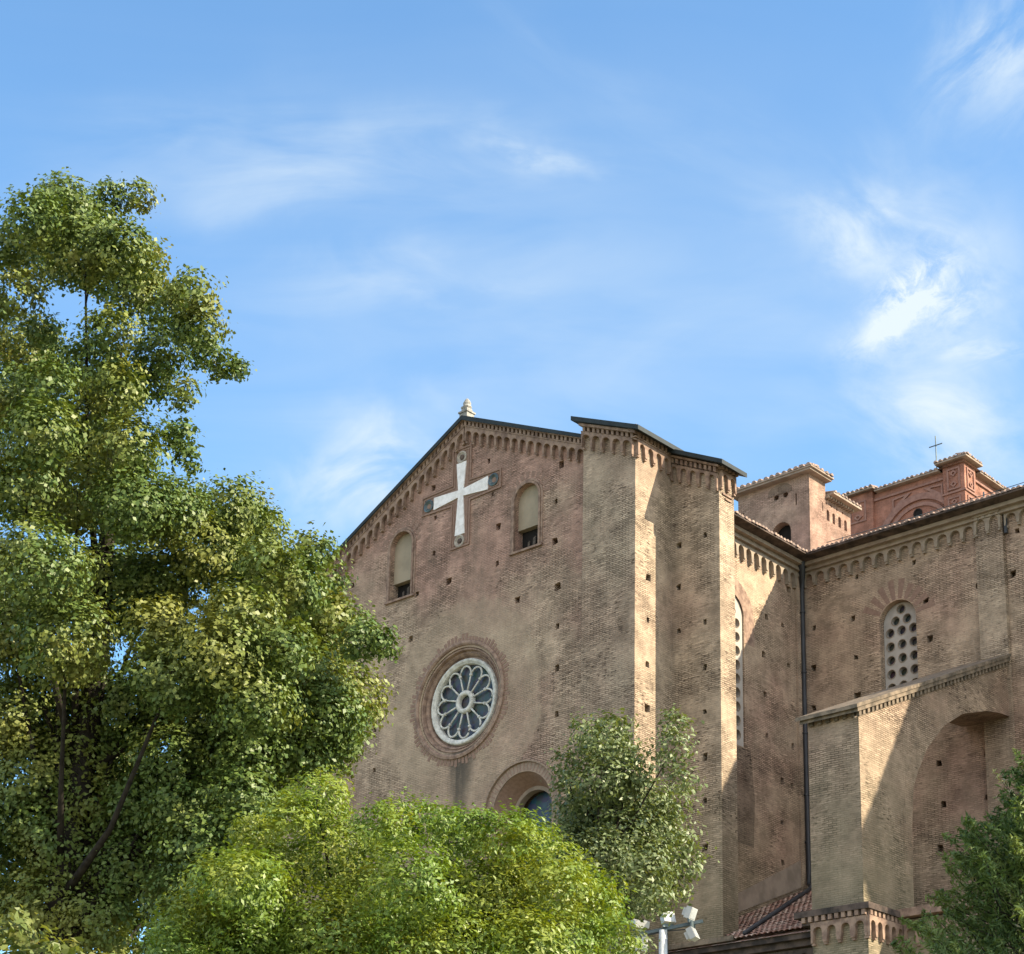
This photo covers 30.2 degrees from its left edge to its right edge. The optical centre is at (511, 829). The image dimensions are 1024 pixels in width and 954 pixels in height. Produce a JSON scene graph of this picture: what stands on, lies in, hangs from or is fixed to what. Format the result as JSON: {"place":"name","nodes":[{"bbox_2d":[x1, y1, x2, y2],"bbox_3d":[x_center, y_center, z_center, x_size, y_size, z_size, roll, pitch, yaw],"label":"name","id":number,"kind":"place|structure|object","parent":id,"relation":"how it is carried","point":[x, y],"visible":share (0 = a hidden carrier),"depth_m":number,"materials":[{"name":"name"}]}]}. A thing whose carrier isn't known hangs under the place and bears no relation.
{"place":"outdoors","nodes":[
{"label":"outdoors","id":0,"kind":"place"},
{"bbox_2d":[0,0,1023,953],"label":"sky","id":1,"kind":"structure","parent":0,"point":[764,238],"materials":[{"name":"blue"}]},
{"label":"ground","id":2,"kind":"structure","parent":0,"visible":0},
{"bbox_2d":[0,900,114,953],"bbox_3d":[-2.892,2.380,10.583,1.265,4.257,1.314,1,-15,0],"label":"leafy bush","id":3,"kind":"object","parent":2,"relation":"on","point":[21,939],"visible":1,"depth_m":10.97,"materials":[{"name":"green plant"}]},
{"bbox_2d":[0,166,405,953],"bbox_3d":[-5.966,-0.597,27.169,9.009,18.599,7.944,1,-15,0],"label":"linden tree","id":4,"kind":"object","parent":2,"relation":"on","point":[110,814],"visible":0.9,"depth_m":25.97,"materials":[{"name":"green plant"}]},
{"bbox_2d":[133,764,646,953],"bbox_3d":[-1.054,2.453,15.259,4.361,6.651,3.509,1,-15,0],"label":"privet tree","id":5,"kind":"object","parent":2,"relation":"on","point":[247,898],"visible":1,"depth_m":15.09,"materials":[{"name":"green plant"}]},
{"bbox_2d":[538,703,719,953],"bbox_3d":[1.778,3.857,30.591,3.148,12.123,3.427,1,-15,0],"label":"holm oak","id":6,"kind":"object","parent":2,"relation":"on","point":[632,837],"visible":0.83,"depth_m":30.97,"materials":[{"name":"green plant"}]},
{"bbox_2d":[263,398,1023,953],"bbox_3d":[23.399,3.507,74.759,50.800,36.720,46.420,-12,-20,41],"label":"brick church","id":7,"kind":"structure","parent":2,"relation":"on","point":[855,704],"depth_m":67.09,"materials":[{"name":"brown brick"}]},
{"bbox_2d":[382,519,420,605],"bbox_3d":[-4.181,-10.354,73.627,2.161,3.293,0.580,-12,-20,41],"label":"arched window","id":8,"kind":"structure","parent":7,"relation":"in","point":[405,550],"depth_m":73.63,"materials":[{"name":"brick"}]},
{"bbox_2d":[410,633,508,766],"bbox_3d":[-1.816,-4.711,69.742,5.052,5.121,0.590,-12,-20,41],"label":"rose window","id":9,"kind":"structure","parent":7,"relation":"in","point":[461,697],"depth_m":69.90,"materials":[{"name":"brick"}]},
{"bbox_2d":[481,760,560,945],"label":"archway","id":10,"kind":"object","parent":7,"relation":"in","point":[522,781],"depth_m":67.10,"materials":[{"name":"brick"}]},
{"bbox_2d":[504,471,549,555],"bbox_3d":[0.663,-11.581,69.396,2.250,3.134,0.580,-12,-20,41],"label":"arched window","id":11,"kind":"structure","parent":7,"relation":"in","point":[530,523],"depth_m":69.42,"materials":[{"name":"brick"}]},
{"bbox_2d":[735,596,743,746],"bbox_3d":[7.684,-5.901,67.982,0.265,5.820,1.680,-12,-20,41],"label":"lattice window","id":12,"kind":"structure","parent":7,"relation":"in","point":[738,613],"depth_m":68.35,"materials":[{"name":"grey stone"}]},
{"bbox_2d":[884,602,917,688],"bbox_3d":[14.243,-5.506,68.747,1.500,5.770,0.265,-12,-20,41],"label":"lattice window","id":13,"kind":"structure","parent":7,"relation":"in","point":[900,632],"depth_m":69.08,"materials":[{"name":"grey stone"}]},
{"bbox_2d":[630,906,702,953],"bbox_3d":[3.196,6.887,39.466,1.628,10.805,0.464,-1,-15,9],"label":"floodlight mast","id":14,"kind":"object","parent":2,"relation":"on","point":[689,913],"visible":0.73,"depth_m":40.66,"materials":[{"name":"metal"}]},
{"bbox_2d":[668,883,812,953],"bbox_3d":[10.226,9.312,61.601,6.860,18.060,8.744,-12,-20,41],"label":"chapel","id":15,"kind":"structure","parent":2,"relation":"on","point":[775,919],"depth_m":60.66,"materials":[{"name":"tile"}]},
{"bbox_2d":[734,462,861,552],"bbox_3d":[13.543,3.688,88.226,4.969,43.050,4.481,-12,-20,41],"label":"pale tower","id":16,"kind":"structure","parent":2,"relation":"on","point":[800,506],"depth_m":91.86,"materials":[{"name":"brick"}]},
{"bbox_2d":[842,436,1006,536],"bbox_3d":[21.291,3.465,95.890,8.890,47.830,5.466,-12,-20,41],"label":"red tower","id":17,"kind":"structure","parent":2,"relation":"on","point":[957,478],"depth_m":98.95,"materials":[{"name":"brick"}]},
{"bbox_2d":[890,748,1023,953],"bbox_3d":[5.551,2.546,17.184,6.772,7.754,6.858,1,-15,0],"label":"juniper","id":18,"kind":"object","parent":2,"relation":"on","point":[1001,872],"visible":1,"depth_m":17.57,"materials":[{"name":"green plant"}]}
]}

